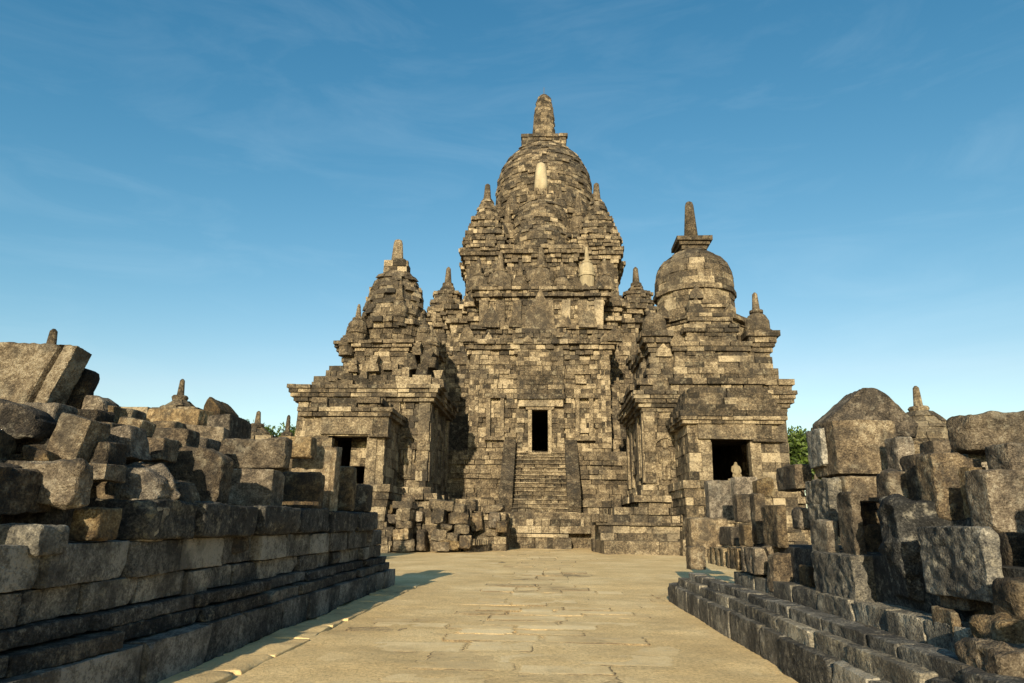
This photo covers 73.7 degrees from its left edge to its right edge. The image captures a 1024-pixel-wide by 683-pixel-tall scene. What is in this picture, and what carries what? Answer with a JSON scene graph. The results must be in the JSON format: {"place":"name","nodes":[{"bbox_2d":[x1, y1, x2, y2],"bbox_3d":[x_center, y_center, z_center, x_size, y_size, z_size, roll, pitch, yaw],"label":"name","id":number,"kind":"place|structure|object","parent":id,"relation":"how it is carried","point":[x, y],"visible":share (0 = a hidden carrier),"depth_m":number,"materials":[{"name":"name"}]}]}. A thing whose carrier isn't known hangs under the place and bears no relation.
{"place":"outdoors","nodes":[
{"label":"outdoors","id":0,"kind":"place"},
{"bbox_2d":[108,405,126,423],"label":"stone block","id":1,"kind":"object","parent":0,"point":[119,412],"depth_m":6.49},
{"bbox_2d":[81,395,118,411],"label":"stone block","id":2,"kind":"object","parent":1,"relation":"on","point":[96,402],"depth_m":6.39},
{"bbox_2d":[291,446,341,510],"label":"stone block","id":3,"kind":"object","parent":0,"point":[326,461],"depth_m":10.20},
{"bbox_2d":[226,548,797,682],"bbox_3d":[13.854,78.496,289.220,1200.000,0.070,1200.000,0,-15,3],"label":"ground","id":4,"kind":"structure","parent":0,"point":[701,657],"depth_m":7.89,"materials":[{"name":"stone"}]},
{"bbox_2d":[119,379,202,414],"bbox_3d":[-8.303,3.209,16.636,2.186,4.683,2.165,0,-15,3],"label":"ruined stupa","id":5,"kind":"object","parent":4,"relation":"on","point":[180,399],"visible":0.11,"depth_m":16.82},
{"bbox_2d":[146,408,213,425],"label":"stone block","id":6,"kind":"object","parent":5,"relation":"on","point":[192,416],"depth_m":15.06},
{"bbox_2d":[203,397,238,416],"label":"stone block","id":7,"kind":"object","parent":6,"relation":"on","point":[215,406],"depth_m":15.52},
{"bbox_2d":[158,670,233,682],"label":"kerb slab","id":8,"kind":"structure","parent":4,"relation":"on","point":[205,676],"depth_m":5.25,"materials":[{"name":"stone"}]},
{"bbox_2d":[0,530,394,682],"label":"ruined wall","id":9,"kind":"structure","parent":4,"relation":"on","point":[117,611],"depth_m":5.38,"materials":[{"name":"stone"}]},
{"bbox_2d":[0,523,69,556],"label":"stone block","id":10,"kind":"object","parent":9,"relation":"on","point":[43,540],"depth_m":4.13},
{"bbox_2d":[0,505,87,528],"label":"stone block","id":11,"kind":"structure","parent":9,"relation":"on","point":[54,516],"depth_m":4.59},
{"bbox_2d":[20,458,92,509],"bbox_3d":[-3.074,0.964,4.619,0.455,0.337,0.264,0,-15,3],"label":"stone block","id":12,"kind":"object","parent":11,"relation":"on","point":[66,484],"depth_m":4.52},
{"bbox_2d":[68,507,121,541],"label":"stone block","id":13,"kind":"object","parent":9,"relation":"on","point":[95,524],"depth_m":4.71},
{"bbox_2d":[88,498,198,540],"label":"cap block","id":14,"kind":"structure","parent":9,"relation":"on","point":[140,520],"depth_m":5.30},
{"bbox_2d":[90,482,120,498],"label":"rubble block","id":15,"kind":"object","parent":14,"relation":"on","point":[105,490],"depth_m":5.37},
{"bbox_2d":[8,453,24,460],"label":"rubble block","id":16,"kind":"object","parent":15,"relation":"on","point":[17,457],"depth_m":5.00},
{"bbox_2d":[14,438,49,453],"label":"stone block","id":17,"kind":"object","parent":16,"relation":"on","point":[43,443],"depth_m":5.13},
{"bbox_2d":[0,398,56,443],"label":"stone block","id":18,"kind":"object","parent":17,"relation":"on","point":[20,423],"depth_m":5.05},
{"bbox_2d":[22,445,60,460],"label":"stone block","id":19,"kind":"object","parent":16,"relation":"on","point":[32,453],"depth_m":4.96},
{"bbox_2d":[89,462,126,482],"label":"stone block","id":20,"kind":"object","parent":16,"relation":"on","point":[102,472],"depth_m":5.13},
{"bbox_2d":[88,441,127,465],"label":"stone block","id":21,"kind":"object","parent":20,"relation":"on","point":[107,452],"depth_m":5.27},
{"bbox_2d":[46,413,110,461],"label":"stone block","id":22,"kind":"object","parent":21,"relation":"on","point":[73,436],"depth_m":5.15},
{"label":"rubble block","id":23,"kind":"object","parent":16,"relation":"on","visible":0},
{"bbox_2d":[24,402,77,422],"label":"stone block","id":24,"kind":"object","parent":23,"relation":"on","point":[54,410],"depth_m":5.48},
{"bbox_2d":[119,462,180,499],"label":"stone block","id":25,"kind":"object","parent":14,"relation":"on","point":[155,481],"depth_m":5.46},
{"bbox_2d":[107,425,151,464],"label":"stone block","id":26,"kind":"object","parent":25,"relation":"on","point":[135,439],"depth_m":5.70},
{"bbox_2d":[175,480,199,502],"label":"stone block","id":27,"kind":"object","parent":14,"relation":"on","point":[188,491],"depth_m":5.96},
{"bbox_2d":[193,501,257,537],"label":"cap block","id":28,"kind":"structure","parent":9,"relation":"on","point":[216,519],"depth_m":6.35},
{"bbox_2d":[141,446,233,503],"bbox_3d":[-3.273,1.356,6.831,0.887,0.594,0.303,0,-15,3],"label":"stone block","id":29,"kind":"object","parent":28,"relation":"on","point":[208,472],"depth_m":6.72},
{"bbox_2d":[151,428,199,448],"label":"stone block","id":30,"kind":"object","parent":29,"relation":"on","point":[186,437],"depth_m":6.90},
{"bbox_2d":[231,537,248,553],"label":"rubble block","id":31,"kind":"structure","parent":9,"relation":"on","point":[240,544],"depth_m":6.92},
{"bbox_2d":[233,505,300,535],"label":"cap block","id":32,"kind":"structure","parent":9,"relation":"on","point":[276,520],"depth_m":7.57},
{"bbox_2d":[225,469,284,505],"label":"stone block","id":33,"kind":"object","parent":32,"relation":"on","point":[252,487],"depth_m":7.80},
{"bbox_2d":[219,437,292,468],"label":"stone block","id":34,"kind":"object","parent":33,"relation":"on","point":[272,453],"depth_m":8.23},
{"bbox_2d":[290,508,328,533],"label":"cap block","id":35,"kind":"structure","parent":9,"relation":"on","point":[314,520],"depth_m":8.90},
{"bbox_2d":[282,471,324,508],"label":"stone block","id":36,"kind":"object","parent":35,"relation":"on","point":[303,489],"depth_m":9.21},
{"bbox_2d":[316,511,357,533],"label":"cap block","id":37,"kind":"structure","parent":9,"relation":"on","point":[342,521],"depth_m":10.20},
{"bbox_2d":[337,466,356,510],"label":"stone block","id":38,"kind":"object","parent":37,"relation":"on","point":[347,488],"depth_m":10.89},
{"bbox_2d":[348,511,377,531],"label":"cap block","id":39,"kind":"structure","parent":9,"relation":"on","point":[368,521],"depth_m":11.53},
{"bbox_2d":[354,484,372,512],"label":"stone block","id":40,"kind":"object","parent":39,"relation":"on","point":[364,497],"depth_m":11.71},
{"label":"rubble block","id":41,"kind":"object","parent":9,"relation":"on","visible":0},
{"bbox_2d":[0,462,21,522],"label":"rubble block","id":42,"kind":"object","parent":41,"relation":"on","point":[5,469],"depth_m":4.27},
{"bbox_2d":[0,429,16,459],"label":"rubble block","id":43,"kind":"object","parent":42,"relation":"on","point":[8,444],"depth_m":4.92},
{"bbox_2d":[0,468,50,515],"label":"rubble block","id":44,"kind":"object","parent":42,"relation":"on","point":[19,490],"depth_m":4.38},
{"bbox_2d":[185,424,230,442],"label":"stone block","id":45,"kind":"object","parent":4,"relation":"on","point":[218,433],"depth_m":13.94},
{"bbox_2d":[207,414,250,438],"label":"stone block","id":46,"kind":"object","parent":45,"relation":"on","point":[238,427],"depth_m":14.69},
{"bbox_2d":[190,654,272,674],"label":"kerb slab","id":47,"kind":"structure","parent":4,"relation":"on","point":[237,664],"depth_m":5.79,"materials":[{"name":"stone"}]},
{"bbox_2d":[251,411,277,439],"bbox_3d":[-10.300,5.495,26.982,2.339,5.546,2.312,0,-15,3],"label":"distant stupa","id":48,"kind":"object","parent":4,"relation":"on","point":[259,430],"visible":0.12,"depth_m":27.30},
{"bbox_2d":[223,637,309,656],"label":"kerb slab","id":49,"kind":"structure","parent":4,"relation":"on","point":[274,647],"depth_m":6.55,"materials":[{"name":"stone"}]},
{"bbox_2d":[267,625,329,638],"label":"kerb slab","id":50,"kind":"structure","parent":4,"relation":"on","point":[301,632],"depth_m":7.50,"materials":[{"name":"stone"}]},
{"bbox_2d":[296,619,342,627],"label":"kerb slab","id":51,"kind":"structure","parent":4,"relation":"on","point":[332,623],"depth_m":8.21,"materials":[{"name":"stone"}]},
{"bbox_2d":[317,608,365,620],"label":"kerb slab","id":52,"kind":"structure","parent":4,"relation":"on","point":[344,614],"depth_m":9.00,"materials":[{"name":"stone"}]},
{"bbox_2d":[337,601,382,610],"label":"kerb slab","id":53,"kind":"structure","parent":4,"relation":"on","point":[361,605],"depth_m":9.91,"materials":[{"name":"stone"}]},
{"bbox_2d":[287,239,458,552],"bbox_3d":[-7.280,2.070,36.776,10.340,17.280,12.146,0,-15,3],"label":"stone shrine","id":54,"kind":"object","parent":4,"relation":"on","point":[379,406],"visible":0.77,"depth_m":34.21,"materials":[{"name":"stone"}]},
{"bbox_2d":[392,539,414,551],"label":"masonry block","id":55,"kind":"object","parent":4,"relation":"on","point":[403,545],"depth_m":28.67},
{"bbox_2d":[393,528,412,539],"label":"masonry block","id":56,"kind":"structure","parent":55,"relation":"on","point":[403,534],"depth_m":28.86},
{"bbox_2d":[396,521,413,528],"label":"masonry block","id":57,"kind":"structure","parent":56,"relation":"on","point":[404,524],"depth_m":29.02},
{"bbox_2d":[395,507,415,522],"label":"masonry block","id":58,"kind":"structure","parent":57,"relation":"on","point":[404,514],"depth_m":29.25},
{"bbox_2d":[416,529,428,550],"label":"masonry block","id":59,"kind":"structure","parent":4,"relation":"on","point":[422,540],"depth_m":29.06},
{"bbox_2d":[390,508,510,551],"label":"stone blocks","id":60,"kind":"structure","parent":4,"relation":"on","point":[498,541],"depth_m":30.88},
{"bbox_2d":[463,537,488,552],"bbox_3d":[-1.531,8.803,29.527,0.543,0.658,1.823,-4,-16,19],"label":"carved kerbstone","id":61,"kind":"object","parent":4,"relation":"on","point":[479,544],"visible":0.89,"depth_m":29.34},
{"bbox_2d":[426,94,656,548],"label":"stone temple","id":62,"kind":"structure","parent":4,"relation":"on","point":[538,328],"depth_m":43.41,"materials":[{"name":"stone"}]},
{"bbox_2d":[686,546,705,569],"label":"stone block","id":63,"kind":"structure","parent":4,"relation":"on","point":[695,558],"depth_m":12.96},
{"bbox_2d":[602,201,807,556],"bbox_3d":[9.951,0.951,36.135,10.447,19.518,12.463,0,-15,3],"label":"stone shrine","id":64,"kind":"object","parent":4,"relation":"on","point":[709,395],"visible":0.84,"depth_m":33.37,"materials":[{"name":"stone"}]},
{"bbox_2d":[684,517,727,549],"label":"stone block","id":65,"kind":"structure","parent":4,"relation":"on","point":[703,532],"depth_m":13.93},
{"bbox_2d":[704,480,733,520],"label":"stone block","id":66,"kind":"object","parent":65,"relation":"on","point":[718,499],"depth_m":14.58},
{"bbox_2d":[590,514,840,555],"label":"stone platform","id":67,"kind":"structure","parent":4,"relation":"on","point":[653,535],"depth_m":29.59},
{"bbox_2d":[732,494,750,522],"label":"stone block","id":68,"kind":"object","parent":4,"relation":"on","point":[741,508],"depth_m":11.92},
{"bbox_2d":[730,477,756,496],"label":"stone block","id":69,"kind":"object","parent":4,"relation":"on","point":[741,485],"depth_m":12.95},
{"bbox_2d":[752,477,774,496],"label":"stone block","id":70,"kind":"object","parent":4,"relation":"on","point":[765,486],"depth_m":11.44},
{"bbox_2d":[787,425,808,507],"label":"leafy tree","id":71,"kind":"object","parent":4,"relation":"on","point":[797,442],"visible":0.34,"depth_m":45.90,"materials":[{"name":"green plant"}]},
{"bbox_2d":[668,544,1023,682],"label":"stepped plinth","id":72,"kind":"structure","parent":4,"relation":"on","point":[795,630],"depth_m":5.65,"materials":[{"name":"stone"}]},
{"bbox_2d":[708,546,737,566],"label":"fluted block","id":73,"kind":"object","parent":72,"relation":"on","point":[717,556],"depth_m":11.16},
{"bbox_2d":[719,526,740,545],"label":"stone block","id":74,"kind":"object","parent":73,"relation":"on","point":[728,536],"depth_m":10.92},
{"bbox_2d":[727,547,741,570],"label":"fluted block","id":75,"kind":"object","parent":72,"relation":"on","point":[733,557],"depth_m":10.22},
{"bbox_2d":[739,523,752,546],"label":"stone block","id":76,"kind":"object","parent":75,"relation":"on","point":[745,535],"depth_m":9.97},
{"bbox_2d":[740,546,767,574],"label":"fluted block","id":77,"kind":"object","parent":72,"relation":"on","point":[754,560],"depth_m":9.20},
{"bbox_2d":[761,505,788,548],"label":"stone block","id":78,"kind":"object","parent":72,"relation":"on","point":[774,524],"depth_m":8.91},
{"bbox_2d":[766,552,792,591],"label":"stone block","id":79,"kind":"object","parent":72,"relation":"on","point":[779,566],"depth_m":8.59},
{"bbox_2d":[776,464,811,491],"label":"stone block","id":80,"kind":"object","parent":72,"relation":"on","point":[793,478],"depth_m":9.11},
{"bbox_2d":[791,507,809,529],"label":"stone block","id":81,"kind":"object","parent":72,"relation":"on","point":[800,520],"depth_m":8.32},
{"bbox_2d":[799,565,814,587],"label":"stone block","id":82,"kind":"object","parent":72,"relation":"on","point":[806,575],"depth_m":7.84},
{"bbox_2d":[805,477,841,522],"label":"stone block","id":83,"kind":"object","parent":72,"relation":"on","point":[821,497],"depth_m":7.62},
{"bbox_2d":[837,476,878,502],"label":"stone block","id":84,"kind":"object","parent":83,"relation":"on","point":[864,488],"depth_m":7.38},
{"bbox_2d":[810,519,839,552],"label":"stone block","id":85,"kind":"object","parent":72,"relation":"on","point":[824,534],"depth_m":7.29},
{"bbox_2d":[811,551,876,601],"bbox_3d":[3.451,2.380,6.911,0.466,0.480,1.047,0,-15,3],"label":"stone block","id":86,"kind":"object","parent":72,"relation":"on","point":[847,576],"depth_m":6.62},
{"bbox_2d":[837,491,866,554],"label":"stone block","id":87,"kind":"object","parent":86,"relation":"on","point":[852,535],"depth_m":6.76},
{"bbox_2d":[863,524,881,551],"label":"stone block","id":88,"kind":"structure","parent":72,"relation":"on","point":[873,538],"depth_m":7.42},
{"bbox_2d":[860,502,879,525],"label":"stone block","id":89,"kind":"structure","parent":88,"relation":"on","point":[868,513],"depth_m":7.61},
{"bbox_2d":[876,493,949,601],"bbox_3d":[3.495,1.783,5.880,0.562,0.914,0.618,-3,-15,14],"label":"carved block","id":90,"kind":"object","parent":72,"relation":"on","point":[901,518],"depth_m":5.72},
{"bbox_2d":[931,606,961,636],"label":"stone block","id":91,"kind":"object","parent":72,"relation":"on","point":[951,617],"depth_m":4.87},
{"bbox_2d":[940,596,979,611],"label":"stone block","id":92,"kind":"structure","parent":72,"relation":"on","point":[960,604],"depth_m":4.91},
{"bbox_2d":[917,526,1003,602],"bbox_3d":[3.220,1.589,4.920,0.147,0.511,0.814,0,-15,3],"label":"stone block","id":93,"kind":"object","parent":92,"relation":"on","point":[964,562],"depth_m":4.80,"materials":[{"name":"stone"}]},
{"bbox_2d":[950,517,970,525],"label":"rubble block","id":94,"kind":"structure","parent":72,"relation":"on","point":[966,522],"depth_m":5.50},
{"bbox_2d":[915,452,981,520],"bbox_3d":[3.736,1.256,5.806,0.423,0.602,0.297,0,-15,3],"label":"stone block","id":95,"kind":"object","parent":94,"relation":"on","point":[938,479],"depth_m":5.71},
{"bbox_2d":[958,467,985,518],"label":"stone block","id":96,"kind":"object","parent":94,"relation":"on","point":[961,474],"depth_m":5.62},
{"bbox_2d":[955,637,1023,677],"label":"stone block","id":97,"kind":"object","parent":72,"relation":"on","point":[987,655],"depth_m":3.58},
{"bbox_2d":[997,532,1023,565],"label":"stone block","id":98,"kind":"structure","parent":72,"relation":"on","point":[1012,548],"depth_m":4.89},
{"bbox_2d":[965,469,1023,532],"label":"stone block","id":99,"kind":"object","parent":98,"relation":"on","point":[995,499],"depth_m":5.09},
{"bbox_2d":[985,443,1023,470],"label":"stone block","id":100,"kind":"object","parent":99,"relation":"on","point":[1007,456],"depth_m":5.28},
{"bbox_2d":[906,386,948,453],"bbox_3d":[13.982,4.473,23.009,2.829,6.049,2.810,0,-15,3],"label":"distant shrine","id":101,"kind":"object","parent":4,"relation":"on","point":[932,426],"visible":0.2,"depth_m":22.67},
{"bbox_2d":[0,0,1023,506],"label":"sky","id":102,"kind":"structure","parent":0,"point":[207,194],"materials":[{"name":"blue"}]},
{"bbox_2d":[294,550,777,682],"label":"path","id":103,"kind":"structure","parent":0,"point":[494,632],"depth_m":7.71,"materials":[{"name":"stone"}]},
{"bbox_2d":[749,493,764,543],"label":"stone block","id":104,"kind":"object","parent":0,"point":[757,501],"depth_m":10.09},
{"bbox_2d":[968,612,1023,643],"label":"stone block","id":105,"kind":"object","parent":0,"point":[1003,626],"depth_m":4.15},
{"bbox_2d":[992,576,1023,620],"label":"stone block","id":106,"kind":"object","parent":105,"relation":"on","point":[1008,594],"depth_m":4.20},
{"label":"rubble block","id":107,"kind":"object","parent":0,"visible":0},
{"bbox_2d":[811,419,896,477],"bbox_3d":[4.199,1.328,8.373,0.783,0.662,0.731,0,-15,3],"label":"stone block","id":108,"kind":"object","parent":107,"relation":"on","point":[856,447],"depth_m":8.06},
{"bbox_2d":[806,428,827,468],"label":"stone block","id":109,"kind":"object","parent":108,"relation":"on","point":[817,449],"depth_m":8.44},
{"bbox_2d":[812,388,917,438],"bbox_3d":[4.377,0.915,8.530,1.113,0.616,0.524,0,-15,3],"label":"stone block","id":110,"kind":"object","parent":108,"relation":"on","point":[869,403],"depth_m":8.30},
{"bbox_2d":[884,436,914,469],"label":"stone block","id":111,"kind":"object","parent":107,"relation":"on","point":[897,448],"depth_m":7.58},
{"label":"rubble block","id":112,"kind":"object","parent":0,"visible":0},
{"bbox_2d":[899,453,924,500],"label":"stone block","id":113,"kind":"object","parent":112,"relation":"on","point":[907,464],"depth_m":6.24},
{"bbox_2d":[876,468,908,499],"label":"stone block","id":114,"kind":"object","parent":113,"relation":"on","point":[889,481],"depth_m":6.36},
{"bbox_2d":[951,449,987,469],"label":"stone block","id":115,"kind":"structure","parent":112,"relation":"on","point":[981,457],"depth_m":6.05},
{"bbox_2d":[946,410,1023,453],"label":"stone block","id":116,"kind":"object","parent":115,"relation":"on","point":[973,434],"depth_m":5.85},
{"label":"rubble block","id":117,"kind":"object","parent":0,"visible":0},
{"bbox_2d":[919,440,951,453],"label":"stone block","id":118,"kind":"object","parent":117,"relation":"on","point":[927,447],"depth_m":6.87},
{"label":"rubble block","id":119,"kind":"object","parent":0,"visible":0},
{"bbox_2d":[126,462,154,465],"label":"rubble block","id":120,"kind":"structure","parent":119,"relation":"on","point":[143,463],"depth_m":6.28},
{"bbox_2d":[103,422,124,427],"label":"stone block","id":121,"kind":"structure","parent":120,"relation":"on","point":[113,424],"depth_m":6.04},
{"bbox_2d":[77,409,114,422],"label":"stone block","id":122,"kind":"object","parent":121,"relation":"on","point":[99,415],"depth_m":6.13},
{"bbox_2d":[146,437,178,462],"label":"stone block","id":123,"kind":"object","parent":120,"relation":"on","point":[163,449],"depth_m":6.30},
{"bbox_2d":[118,416,155,436],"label":"stone block","id":124,"kind":"object","parent":123,"relation":"on","point":[149,427],"depth_m":6.29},
{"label":"rubble block","id":125,"kind":"object","parent":120,"relation":"on","visible":0},
{"bbox_2d":[0,342,91,404],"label":"stone slab","id":126,"kind":"object","parent":125,"relation":"on","point":[40,373],"depth_m":6.16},
{"bbox_2d":[66,368,99,408],"bbox_3d":[-4.096,0.462,6.488,0.252,0.446,0.148,5,-15,-1],"label":"stone slab","id":127,"kind":"object","parent":125,"relation":"on","point":[87,383],"depth_m":6.44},
{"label":"rubble block","id":128,"kind":"object","parent":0,"visible":0},
{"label":"rubble block","id":129,"kind":"object","parent":128,"relation":"on","visible":0},
{"bbox_2d":[279,436,316,458],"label":"stone block","id":130,"kind":"object","parent":129,"relation":"on","point":[304,447],"depth_m":9.82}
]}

